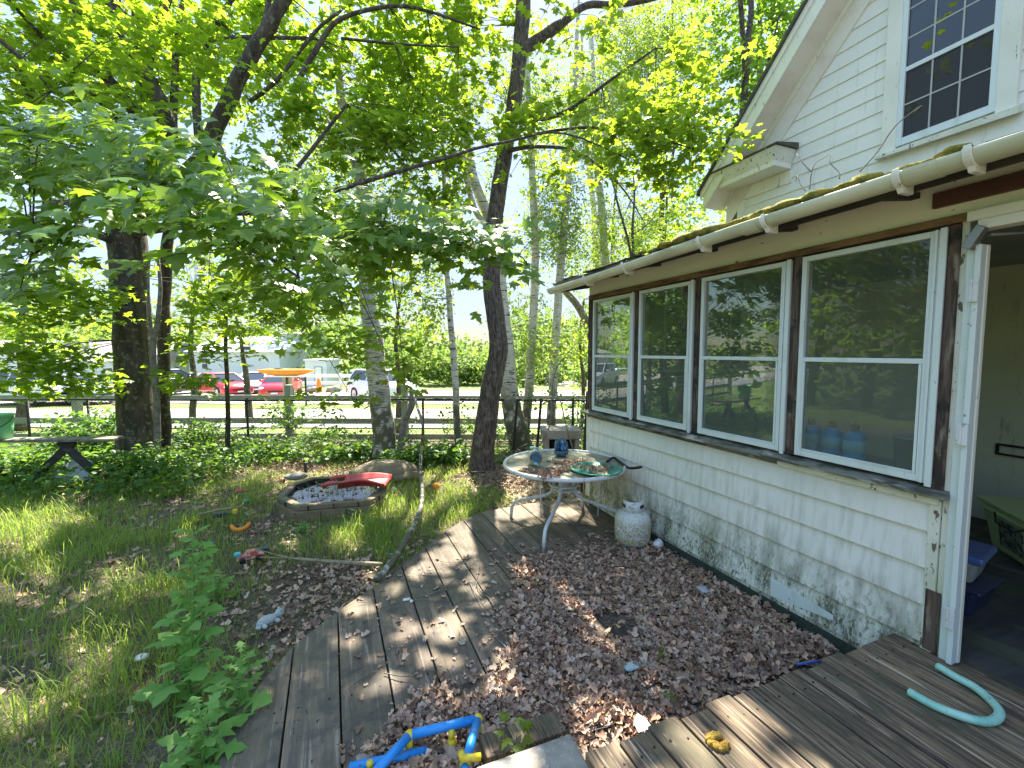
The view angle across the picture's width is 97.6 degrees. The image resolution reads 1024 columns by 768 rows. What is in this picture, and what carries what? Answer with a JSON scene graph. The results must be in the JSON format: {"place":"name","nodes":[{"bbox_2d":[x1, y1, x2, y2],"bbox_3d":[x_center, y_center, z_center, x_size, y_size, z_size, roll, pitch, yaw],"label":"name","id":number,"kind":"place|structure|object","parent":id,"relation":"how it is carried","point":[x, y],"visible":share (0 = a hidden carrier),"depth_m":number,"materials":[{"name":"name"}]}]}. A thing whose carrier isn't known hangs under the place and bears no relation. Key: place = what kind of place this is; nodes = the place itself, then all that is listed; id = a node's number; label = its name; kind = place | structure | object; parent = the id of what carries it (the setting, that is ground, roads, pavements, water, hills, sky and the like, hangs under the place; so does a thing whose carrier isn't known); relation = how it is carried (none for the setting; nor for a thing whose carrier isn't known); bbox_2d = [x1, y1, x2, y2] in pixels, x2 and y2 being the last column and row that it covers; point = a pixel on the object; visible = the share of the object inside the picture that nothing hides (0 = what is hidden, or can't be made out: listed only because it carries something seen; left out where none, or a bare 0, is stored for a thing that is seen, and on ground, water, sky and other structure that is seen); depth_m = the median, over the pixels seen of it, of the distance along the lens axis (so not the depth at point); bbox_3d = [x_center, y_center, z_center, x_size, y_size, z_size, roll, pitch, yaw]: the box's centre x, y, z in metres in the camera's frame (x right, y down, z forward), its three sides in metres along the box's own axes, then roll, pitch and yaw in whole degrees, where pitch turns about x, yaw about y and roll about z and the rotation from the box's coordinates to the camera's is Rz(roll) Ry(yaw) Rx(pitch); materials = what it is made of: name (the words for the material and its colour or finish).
{"place":"outdoors","nodes":[
{"label":"outdoors","id":0,"kind":"place"},
{"bbox_2d":[0,439,588,767],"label":"ground","id":1,"kind":"structure","parent":0,"point":[251,618],"depth_m":3.23,"materials":[{"name":"green plant"}]},
{"bbox_2d":[0,442,101,485],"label":"shrub","id":2,"kind":"object","parent":1,"relation":"on","point":[35,455],"visible":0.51,"depth_m":6.17,"materials":[{"name":"green plant"}]},
{"bbox_2d":[0,436,124,484],"bbox_3d":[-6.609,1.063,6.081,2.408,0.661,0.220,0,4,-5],"label":"picnic table","id":3,"kind":"object","parent":1,"relation":"on","point":[66,445],"visible":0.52,"depth_m":6.06,"materials":[{"name":"grey wood"}]},
{"bbox_2d":[0,412,14,439],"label":"bucket","id":4,"kind":"object","parent":3,"relation":"on","point":[6,425],"visible":1,"depth_m":5.99,"materials":[{"name":"green plastic"}]},
{"bbox_2d":[31,406,115,454],"bbox_3d":[-7.290,0.912,7.898,1.763,1.109,1.528,0,4,-7],"label":"shrub","id":5,"kind":"object","parent":1,"relation":"on","point":[107,428],"visible":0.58,"depth_m":7.68,"materials":[{"name":"green plant"}]},
{"bbox_2d":[89,439,201,488],"bbox_3d":[-5.322,1.210,6.513,1.384,0.788,1.299,-2,4,-22],"label":"shrub","id":6,"kind":"object","parent":1,"relation":"on","point":[144,452],"visible":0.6,"depth_m":6.36,"materials":[{"name":"green plant"}]},
{"bbox_2d":[147,250,162,453],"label":"dead sapling","id":7,"kind":"object","parent":1,"relation":"on","point":[154,331],"visible":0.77,"depth_m":6.69,"materials":[{"name":"brown wood"}]},
{"bbox_2d":[156,213,181,452],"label":"maple tree","id":8,"kind":"object","parent":1,"relation":"on","point":[164,362],"visible":0.36,"depth_m":7.54,"materials":[{"name":"brown plant"}]},
{"bbox_2d":[131,524,228,719],"bbox_3d":[-1.653,1.216,2.256,0.401,0.896,0.436,-2,4,-22],"label":"weed","id":9,"kind":"object","parent":1,"relation":"on","point":[193,674],"visible":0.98,"depth_m":2.29,"materials":[{"name":"green plant"}]},
{"bbox_2d":[156,690,247,767],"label":"weed","id":10,"kind":"object","parent":1,"relation":"on","point":[213,743],"visible":0.98,"depth_m":1.91,"materials":[{"name":"green plant"}]},
{"bbox_2d":[171,416,240,451],"bbox_3d":[-5.948,1.017,8.525,1.275,0.723,1.198,2,4,23],"label":"shrub","id":11,"kind":"object","parent":1,"relation":"on","point":[188,434],"visible":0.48,"depth_m":8.47,"materials":[{"name":"green plant"}]},
{"bbox_2d":[198,568,241,602],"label":"weed","id":12,"kind":"object","parent":1,"relation":"on","point":[219,587],"visible":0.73,"depth_m":3.24,"materials":[{"name":"green plant"}]},
{"bbox_2d":[179,195,285,455],"bbox_3d":[-4.499,-1.245,7.435,1.872,5.076,1.427,2,5,27],"label":"sapling","id":13,"kind":"object","parent":1,"relation":"on","point":[255,329],"visible":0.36,"depth_m":7.56,"materials":[{"name":"green plant"}]},
{"bbox_2d":[202,641,272,726],"bbox_3d":[-1.332,1.481,2.182,0.350,0.377,0.308,0,4,3],"label":"weed","id":14,"kind":"object","parent":1,"relation":"on","point":[247,698],"visible":0.94,"depth_m":2.18,"materials":[{"name":"green plant"}]},
{"bbox_2d":[255,606,283,629],"bbox_3d":[-1.567,1.520,2.904,0.114,0.076,0.183,1,4,11],"label":"plush toy","id":15,"kind":"object","parent":1,"relation":"on","point":[264,622],"visible":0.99,"depth_m":2.89,"materials":[{"name":"white fabric"}]},
{"bbox_2d":[0,439,580,767],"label":"tall grass","id":16,"kind":"structure","parent":1,"relation":"on","point":[93,679],"depth_m":3.37,"materials":[{"name":"green plant"}]},
{"bbox_2d":[0,432,582,502],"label":"ground cover","id":17,"kind":"object","parent":1,"relation":"on","point":[231,458],"visible":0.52,"depth_m":6.38,"materials":[{"name":"green plant"}]},
{"bbox_2d":[0,447,585,767],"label":"yard leaf litter","id":18,"kind":"object","parent":1,"relation":"on","point":[328,582],"visible":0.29,"depth_m":3.65,"materials":[{"name":"brown plant"}]},
{"bbox_2d":[0,385,585,440],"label":"board fence","id":19,"kind":"object","parent":1,"relation":"on","point":[288,389],"visible":0.12,"depth_m":10.27,"materials":[{"name":"wood"}]},
{"bbox_2d":[0,398,585,452],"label":"chain link fence","id":20,"kind":"object","parent":1,"relation":"on","point":[28,413],"visible":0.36,"depth_m":8.41,"materials":[{"name":"grey metal"}]},
{"bbox_2d":[32,388,585,453],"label":"fence vines","id":21,"kind":"object","parent":20,"relation":"attached to","point":[335,431],"visible":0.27,"depth_m":8.40,"materials":[{"name":"green plant"}]},
{"bbox_2d":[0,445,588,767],"bbox_3d":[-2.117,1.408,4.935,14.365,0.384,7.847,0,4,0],"label":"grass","id":22,"kind":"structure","parent":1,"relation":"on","point":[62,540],"depth_m":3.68,"materials":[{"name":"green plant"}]},
{"bbox_2d":[37,408,583,454],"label":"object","id":23,"kind":"object","parent":1,"relation":"on","point":[357,433],"visible":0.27,"depth_m":8.32,"materials":[{"name":"green plant"}]},
{"bbox_2d":[0,0,629,461],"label":"maple tree","id":24,"kind":"object","parent":1,"relation":"on","point":[196,188],"visible":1,"depth_m":5.59,"materials":[{"name":"green plant"}]},
{"bbox_2d":[255,548,381,565],"bbox_3d":[-1.621,1.437,3.692,1.159,0.060,0.047,1,4,10],"label":"wooden pole","id":25,"kind":"object","parent":1,"relation":"on","point":[364,563],"visible":1,"depth_m":3.65,"materials":[{"name":"brown wood"}]},
{"bbox_2d":[275,476,388,522],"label":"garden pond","id":26,"kind":"structure","parent":1,"relation":"on","point":[301,508],"depth_m":5.01,"materials":[{"name":"stone"}]},
{"bbox_2d":[321,473,391,488],"bbox_3d":[-1.834,1.148,5.304,0.727,0.114,0.421,0,4,-3],"label":"toy slide","id":27,"kind":"object","parent":26,"relation":"on","point":[371,479],"visible":1,"depth_m":5.28,"materials":[{"name":"red plastic"}]},
{"bbox_2d":[216,0,453,458],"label":"birch tree","id":28,"kind":"object","parent":1,"relation":"on","point":[383,426],"visible":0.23,"depth_m":7.64,"materials":[{"name":"green plant"}]},
{"bbox_2d":[308,436,372,461],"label":"shrub","id":29,"kind":"object","parent":1,"relation":"on","point":[350,449],"visible":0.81,"depth_m":7.60,"materials":[{"name":"green plant"}]},
{"bbox_2d":[349,459,417,482],"bbox_3d":[-1.830,1.254,6.422,0.964,0.322,0.617,-2,4,-22],"label":"garden rock","id":30,"kind":"object","parent":1,"relation":"on","point":[394,467],"visible":0.59,"depth_m":6.26,"materials":[{"name":"beige stone"}]},
{"bbox_2d":[397,389,414,455],"bbox_3d":[-1.833,0.691,7.700,0.356,1.236,0.125,-1,4,-16],"label":"tree stump","id":31,"kind":"object","parent":1,"relation":"on","point":[407,415],"visible":0.72,"depth_m":7.66,"materials":[{"name":"grey wood"}]},
{"bbox_2d":[238,29,577,433],"bbox_3d":[-2.407,-3.512,11.068,8.414,9.572,2.891,0,4,3],"label":"leafy tree","id":32,"kind":"object","parent":1,"relation":"on","point":[399,293],"visible":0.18,"depth_m":10.95,"materials":[{"name":"green plant"}]},
{"bbox_2d":[374,439,445,469],"bbox_3d":[-1.633,1.249,7.129,1.122,0.754,0.902,-2,4,-22],"label":"shrub","id":33,"kind":"object","parent":1,"relation":"on","point":[413,458],"visible":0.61,"depth_m":7.05,"materials":[{"name":"green plant"}]},
{"bbox_2d":[380,118,487,445],"bbox_3d":[-1.544,-1.936,8.033,2.094,6.027,1.645,3,5,38],"label":"birch tree","id":34,"kind":"object","parent":1,"relation":"on","point":[455,380],"visible":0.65,"depth_m":7.86,"materials":[{"name":"green plant"}]},
{"bbox_2d":[399,434,470,469],"bbox_3d":[-1.221,1.155,7.438,1.206,0.611,1.066,2,4,24],"label":"shrub","id":35,"kind":"object","parent":1,"relation":"on","point":[452,449],"visible":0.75,"depth_m":7.29,"materials":[{"name":"green plant"}]},
{"bbox_2d":[395,30,587,452],"bbox_3d":[-0.377,-2.695,8.834,3.906,8.295,2.176,2,5,27],"label":"birch tree","id":36,"kind":"object","parent":1,"relation":"on","point":[510,387],"visible":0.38,"depth_m":8.41,"materials":[{"name":"green plant"}]},
{"bbox_2d":[218,497,835,767],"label":"wooden deck","id":37,"kind":"structure","parent":1,"relation":"on","point":[309,737],"depth_m":2.66,"materials":[{"name":"grey wood"}]},
{"bbox_2d":[373,394,424,582],"bbox_3d":[-1.156,0.800,5.191,0.289,1.126,3.790,-1,4,-8],"label":"birch pole","id":38,"kind":"object","parent":37,"relation":"on","point":[379,576],"visible":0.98,"depth_m":4.26,"materials":[{"name":"grey wood"}]},
{"bbox_2d":[477,734,588,767],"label":"concrete block","id":39,"kind":"object","parent":37,"relation":"on","point":[563,752],"depth_m":1.70,"materials":[{"name":"grey concrete"}]},
{"bbox_2d":[503,449,626,550],"bbox_3d":[0.510,1.091,4.427,1.198,0.656,1.198,-2,4,-22],"label":"patio table","id":40,"kind":"object","parent":37,"relation":"on","point":[512,463],"visible":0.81,"depth_m":4.36,"materials":[{"name":"white metal"}]},
{"bbox_2d":[516,464,577,480],"bbox_3d":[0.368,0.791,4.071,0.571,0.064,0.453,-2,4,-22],"label":"table top","id":41,"kind":"object","parent":40,"relation":"on","point":[554,471],"visible":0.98,"depth_m":4.07,"materials":[{"name":"glass"}]},
{"bbox_2d":[570,461,622,475],"bbox_3d":[0.777,0.786,4.130,0.480,0.022,0.494,-2,4,-22],"label":"serving tray","id":42,"kind":"object","parent":40,"relation":"on","point":[613,469],"visible":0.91,"depth_m":4.10,"materials":[{"name":"green plastic"}]},
{"bbox_2d":[337,530,838,767],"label":"leaf litter","id":43,"kind":"object","parent":37,"relation":"on","point":[627,696],"visible":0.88,"depth_m":2.53,"materials":[{"name":"brown plant"}]},
{"bbox_2d":[349,713,482,767],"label":"play frame","id":44,"kind":"object","parent":43,"relation":"on","point":[467,756],"visible":0.94,"depth_m":1.88,"materials":[{"name":"blue plastic"}]},
{"bbox_2d":[493,711,533,753],"bbox_3d":[0.005,1.492,1.855,0.178,0.139,0.208,0,4,3],"label":"maple seedling","id":45,"kind":"object","parent":43,"relation":"on","point":[525,725],"visible":0.94,"depth_m":1.86,"materials":[{"name":"green plant"}]},
{"bbox_2d":[479,711,565,764],"bbox_3d":[0.046,1.546,1.932,0.362,0.090,0.124,-2,4,-22],"label":"timber","id":46,"kind":"object","parent":43,"relation":"on","point":[546,727],"visible":0.67,"depth_m":1.92,"materials":[{"name":"brown wood"}]},
{"bbox_2d":[345,516,812,767],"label":"twig litter","id":47,"kind":"object","parent":43,"relation":"on","point":[582,631],"visible":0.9,"depth_m":2.71,"materials":[{"name":"brown plant"}]},
{"bbox_2d":[614,499,650,548],"bbox_3d":[1.069,1.235,3.972,0.315,0.430,0.315,1,4,16],"label":"propane tank","id":48,"kind":"object","parent":43,"relation":"on","point":[632,526],"visible":0.95,"depth_m":3.86,"materials":[{"name":"metal"}]},
{"bbox_2d":[585,633,1023,767],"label":"step deck","id":49,"kind":"structure","parent":37,"relation":"on","point":[859,708],"depth_m":1.76,"materials":[{"name":"grey wood"}]},
{"bbox_2d":[705,730,729,752],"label":"moss clump","id":50,"kind":"object","parent":49,"relation":"on","point":[712,738],"visible":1,"depth_m":1.66,"materials":[{"name":"yellow plant"}]},
{"bbox_2d":[907,663,1005,726],"bbox_3d":[1.864,1.310,1.876,0.341,0.032,0.276,-2,4,-22],"label":"foam tube","id":51,"kind":"object","parent":49,"relation":"on","point":[997,716],"visible":1,"depth_m":1.82,"materials":[{"name":"teal plastic"}]},
{"bbox_2d":[470,25,599,429],"bbox_3d":[0.379,-2.966,9.299,2.590,8.672,2.478,-2,4,-22],"label":"birch tree","id":52,"kind":"object","parent":1,"relation":"on","point":[536,219],"visible":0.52,"depth_m":8.95,"materials":[{"name":"green plant"}]},
{"bbox_2d":[323,0,776,474],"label":"oak tree","id":53,"kind":"object","parent":1,"relation":"on","point":[642,134],"visible":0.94,"depth_m":6.15,"materials":[{"name":"green plant"}]},
{"bbox_2d":[540,425,581,449],"bbox_3d":[0.756,1.062,7.013,0.600,0.760,0.480,0,4,0],"label":"fire box","id":54,"kind":"object","parent":1,"relation":"on","point":[553,432],"visible":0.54,"depth_m":6.78,"materials":[{"name":"concrete"}]},
{"bbox_2d":[563,291,587,337],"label":"broken tree","id":55,"kind":"object","parent":1,"relation":"on","point":[576,304],"visible":0.26,"depth_m":10.13,"materials":[{"name":"grey plant"}]},
{"bbox_2d":[538,0,639,424],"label":"birch tree","id":56,"kind":"object","parent":1,"relation":"on","point":[557,308],"visible":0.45,"depth_m":9.16,"materials":[{"name":"green plant"}]},
{"bbox_2d":[573,135,666,259],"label":"dark sapling","id":57,"kind":"object","parent":1,"relation":"on","point":[632,251],"visible":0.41,"depth_m":9.38,"materials":[{"name":"green plant"}]},
{"bbox_2d":[533,0,716,369],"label":"birch tree","id":58,"kind":"object","parent":1,"relation":"on","point":[642,233],"visible":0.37,"depth_m":10.43,"materials":[{"name":"green plant"}]},
{"bbox_2d":[547,0,1023,688],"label":"house","id":59,"kind":"structure","parent":1,"relation":"on","point":[879,298],"depth_m":3.67,"materials":[{"name":"white wood"}]},
{"bbox_2d":[592,292,634,419],"bbox_3d":[1.032,-0.284,4.576,0.067,1.209,0.714,-2,4,-22],"label":"window","id":60,"kind":"structure","parent":59,"relation":"in","point":[630,373],"depth_m":4.45,"materials":[{"name":"white wood"}]},
{"bbox_2d":[607,301,649,372],"bbox_3d":[1.316,-0.527,5.134,0.570,0.800,0.065,-2,4,-22],"label":"end window","id":61,"kind":"structure","parent":59,"relation":"in","point":[609,303],"depth_m":5.10,"materials":[{"name":"white paint"}]},
{"bbox_2d":[637,279,695,432],"bbox_3d":[1.320,-0.236,3.867,0.067,1.213,0.679,-2,4,-22],"label":"window","id":62,"kind":"structure","parent":59,"relation":"in","point":[688,369],"depth_m":3.69,"materials":[{"name":"white wood"}]},
{"bbox_2d":[663,304,687,371],"bbox_3d":[2.071,-0.549,5.439,0.620,0.800,0.065,-2,4,-22],"label":"end window","id":63,"kind":"structure","parent":59,"relation":"in","point":[675,316],"depth_m":5.41,"materials":[{"name":"clear glass"}]},
{"bbox_2d":[728,308,746,370],"bbox_3d":[2.878,-0.572,5.764,0.280,0.800,0.065,-2,4,-22],"label":"end window","id":64,"kind":"structure","parent":59,"relation":"in","point":[738,316],"depth_m":5.78,"materials":[{"name":"clear glass"}]},
{"bbox_2d":[697,259,793,453],"bbox_3d":[1.610,-0.186,3.150,0.067,1.217,0.729,-2,4,-22],"label":"window","id":65,"kind":"structure","parent":59,"relation":"in","point":[778,442],"depth_m":2.90,"materials":[{"name":"white wood"}]},
{"bbox_2d":[612,408,894,466],"bbox_3d":[1.684,0.386,3.685,0.280,0.028,2.900,-2,4,-22],"label":"shelf","id":66,"kind":"object","parent":59,"relation":"attached to","point":[879,460],"visible":0.28,"depth_m":3.52,"materials":[{"name":"grey paint"}]},
{"bbox_2d":[804,418,821,450],"bbox_3d":[1.935,0.324,2.899,0.114,0.200,0.114,-2,4,-22],"label":"jug","id":67,"kind":"object","parent":66,"relation":"on","point":[813,430],"visible":0.84,"depth_m":2.85,"materials":[{"name":"blue plastic"}]},
{"bbox_2d":[820,421,842,454],"bbox_3d":[1.984,0.333,2.779,0.114,0.200,0.114,-2,4,-22],"label":"jug","id":68,"kind":"object","parent":66,"relation":"on","point":[831,439],"visible":0.93,"depth_m":2.74,"materials":[{"name":"blue plastic"}]},
{"bbox_2d":[842,424,866,459],"bbox_3d":[2.033,0.341,2.659,0.114,0.200,0.114,-2,4,-22],"label":"jug","id":69,"kind":"object","parent":66,"relation":"on","point":[854,443],"visible":0.97,"depth_m":2.62,"materials":[{"name":"blue plastic"}]},
{"bbox_2d":[892,433,913,470],"bbox_3d":[2.191,0.370,2.430,0.204,0.175,0.202,-2,4,-22],"label":"grey pail","id":70,"kind":"object","parent":66,"relation":"on","point":[903,443],"visible":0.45,"depth_m":2.41,"materials":[{"name":"grey plastic"}]},
{"bbox_2d":[794,227,948,486],"bbox_3d":[1.901,-0.137,2.432,0.067,1.221,0.691,-2,4,-22],"label":"window","id":71,"kind":"structure","parent":59,"relation":"in","point":[929,366],"depth_m":2.19,"materials":[{"name":"white wood"}]},
{"bbox_2d":[895,0,1002,146],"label":"gable window","id":72,"kind":"structure","parent":59,"relation":"in","point":[950,48],"depth_m":4.09,"materials":[{"name":"white wood"}]},
{"bbox_2d":[942,244,990,664],"bbox_3d":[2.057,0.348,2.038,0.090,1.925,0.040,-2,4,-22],"label":"storm door","id":73,"kind":"structure","parent":59,"relation":"in","point":[977,287],"depth_m":2.02,"materials":[{"name":"white metal"}]},
{"bbox_2d":[963,572,1004,615],"bbox_3d":[2.554,1.186,2.657,0.360,0.175,0.420,-2,5,-28],"label":"storage tub","id":74,"kind":"object","parent":59,"relation":"on","point":[980,589],"visible":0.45,"depth_m":2.47,"materials":[{"name":"blue plastic"}]},
{"bbox_2d":[966,540,996,582],"bbox_3d":[2.545,1.010,2.641,0.320,0.175,0.380,-3,5,-33],"label":"storage tub","id":75,"kind":"object","parent":74,"relation":"on","point":[980,555],"visible":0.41,"depth_m":2.47,"materials":[{"name":"grey"}]},
{"bbox_2d":[977,495,1023,564],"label":"storage tote","id":76,"kind":"object","parent":59,"relation":"on","point":[1005,518],"visible":0.99,"depth_m":3.18,"materials":[{"name":"green plastic"}]},
{"bbox_2d":[31,423,578,427],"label":"road","id":77,"kind":"structure","parent":0,"point":[328,425],"depth_m":13.23,"materials":[{"name":"grey asphalt"}]},
{"bbox_2d":[0,362,622,433],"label":"field","id":78,"kind":"structure","parent":0,"point":[430,385],"depth_m":20.78,"materials":[{"name":"green plant"}]},
{"bbox_2d":[0,216,111,431],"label":"leafy tree","id":79,"kind":"object","parent":78,"relation":"on","point":[13,332],"visible":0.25,"depth_m":11.91,"materials":[{"name":"green plant"}]},
{"bbox_2d":[45,341,199,383],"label":"building","id":80,"kind":"structure","parent":78,"relation":"on","point":[109,364],"depth_m":43.21,"materials":[{"name":"white"}]},
{"bbox_2d":[151,213,252,426],"bbox_3d":[-8.629,-1.904,12.532,3.581,6.296,2.673,-2,4,-22],"label":"leafy tree","id":81,"kind":"object","parent":78,"relation":"on","point":[193,375],"visible":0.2,"depth_m":12.44,"materials":[{"name":"green plant"}]},
{"bbox_2d":[188,270,288,417],"bbox_3d":[-7.953,-1.105,13.036,2.781,4.460,2.206,-1,4,-11],"label":"leafy tree","id":82,"kind":"object","parent":78,"relation":"on","point":[246,383],"visible":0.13,"depth_m":12.94,"materials":[{"name":"green plant"}]},
{"bbox_2d":[184,337,301,373],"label":"building","id":83,"kind":"structure","parent":78,"relation":"on","point":[288,361],"depth_m":43.00,"materials":[{"name":"white"}]},
{"bbox_2d":[197,373,350,390],"bbox_3d":[-18.214,-0.085,34.174,17.000,1.500,0.247,0,4,0],"label":"rail fence","id":84,"kind":"object","parent":78,"relation":"on","point":[340,382],"visible":0.13,"depth_m":34.05,"materials":[{"name":"white plastic"}]},
{"bbox_2d":[0,408,584,417],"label":"gravel verge","id":85,"kind":"structure","parent":78,"relation":"on","point":[241,414],"depth_m":17.01,"materials":[{"name":"grey gravel"}]},
{"bbox_2d":[582,178,690,345],"bbox_3d":[5.076,-3.359,15.766,5.775,9.008,2.873,0,4,-5],"label":"tall tree","id":86,"kind":"object","parent":85,"relation":"on","point":[613,310],"visible":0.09,"depth_m":15.33,"materials":[{"name":"green plant"}]},
{"bbox_2d":[688,1,797,231],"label":"tall tree","id":87,"kind":"object","parent":85,"relation":"on","point":[759,72],"visible":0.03,"depth_m":14.77,"materials":[{"name":"green plant"}]},
{"bbox_2d":[0,391,585,403],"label":"parking lot","id":88,"kind":"structure","parent":78,"relation":"on","point":[472,393],"depth_m":28.07,"materials":[{"name":"grey asphalt"}]},
{"bbox_2d":[0,369,65,405],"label":"parked car","id":89,"kind":"object","parent":88,"relation":"on","point":[11,375],"visible":0.09,"depth_m":21.05,"materials":[{"name":"white paint"}]},
{"bbox_2d":[197,372,253,394],"bbox_3d":[-17.815,0.014,27.553,4.365,1.445,2.200,3,5,33],"label":"parked car","id":90,"kind":"object","parent":88,"relation":"on","point":[237,386],"visible":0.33,"depth_m":26.70,"materials":[{"name":"red paint"}]},
{"bbox_2d":[258,374,302,394],"bbox_3d":[-13.908,0.036,27.040,2.200,1.445,4.365,-1,4,-17],"label":"parked car","id":91,"kind":"object","parent":88,"relation":"on","point":[272,385],"visible":0.59,"depth_m":25.64,"materials":[{"name":"red paint"}]},
{"bbox_2d":[347,369,417,395],"bbox_3d":[-7.091,0.029,24.544,4.365,1.665,2.200,3,5,38],"label":"parked car","id":92,"kind":"object","parent":88,"relation":"on","point":[359,387],"visible":0.24,"depth_m":24.32,"materials":[{"name":"white paint"}]},
{"bbox_2d":[264,375,331,405],"bbox_3d":[-9.800,0.315,20.575,2.900,1.412,0.500,0,4,0],"label":"kayak rack","id":93,"kind":"object","parent":78,"relation":"on","point":[287,380],"visible":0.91,"depth_m":20.52,"materials":[{"name":"beige wood"}]},
{"bbox_2d":[256,368,314,375],"bbox_3d":[-10.343,-0.556,20.475,2.700,0.360,0.630,0,4,0],"label":"kayak","id":94,"kind":"object","parent":93,"relation":"on","point":[283,372],"visible":1,"depth_m":20.27,"materials":[{"name":"orange plastic"}]},
{"bbox_2d":[0,298,628,382],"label":"distant woods","id":95,"kind":"object","parent":78,"relation":"on","point":[353,321],"visible":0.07,"depth_m":50.16,"materials":[{"name":"green plant"}]},
{"bbox_2d":[303,359,340,385],"bbox_3d":[-17.086,-0.941,40.536,2.057,2.640,3.200,0,4,0],"label":"container","id":96,"kind":"object","parent":78,"relation":"on","point":[320,367],"visible":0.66,"depth_m":39.03,"materials":[{"name":"white"}]},
{"bbox_2d":[346,343,628,386],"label":"roadside brush","id":97,"kind":"object","parent":78,"relation":"on","point":[428,371],"visible":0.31,"depth_m":40.20,"materials":[{"name":"green plant"}]},
{"bbox_2d":[556,294,629,432],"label":"leafy tree","id":98,"kind":"object","parent":78,"relation":"on","point":[582,384],"visible":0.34,"depth_m":11.47,"materials":[{"name":"green plant"}]},
{"bbox_2d":[550,0,734,305],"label":"birch tree","id":99,"kind":"object","parent":78,"relation":"on","point":[661,37],"visible":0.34,"depth_m":10.85,"materials":[{"name":"green plant"}]},
{"bbox_2d":[594,0,763,246],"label":"tall tree","id":100,"kind":"object","parent":78,"relation":"on","point":[669,215],"visible":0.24,"depth_m":13.17,"materials":[{"name":"green plant"}]},
{"bbox_2d":[660,0,802,224],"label":"tall tree","id":101,"kind":"object","parent":78,"relation":"on","point":[747,65],"visible":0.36,"depth_m":11.32,"materials":[{"name":"green plant"}]},
{"bbox_2d":[0,0,800,361],"label":"sky","id":102,"kind":"structure","parent":0,"point":[468,301],"materials":[{"name":"white"}]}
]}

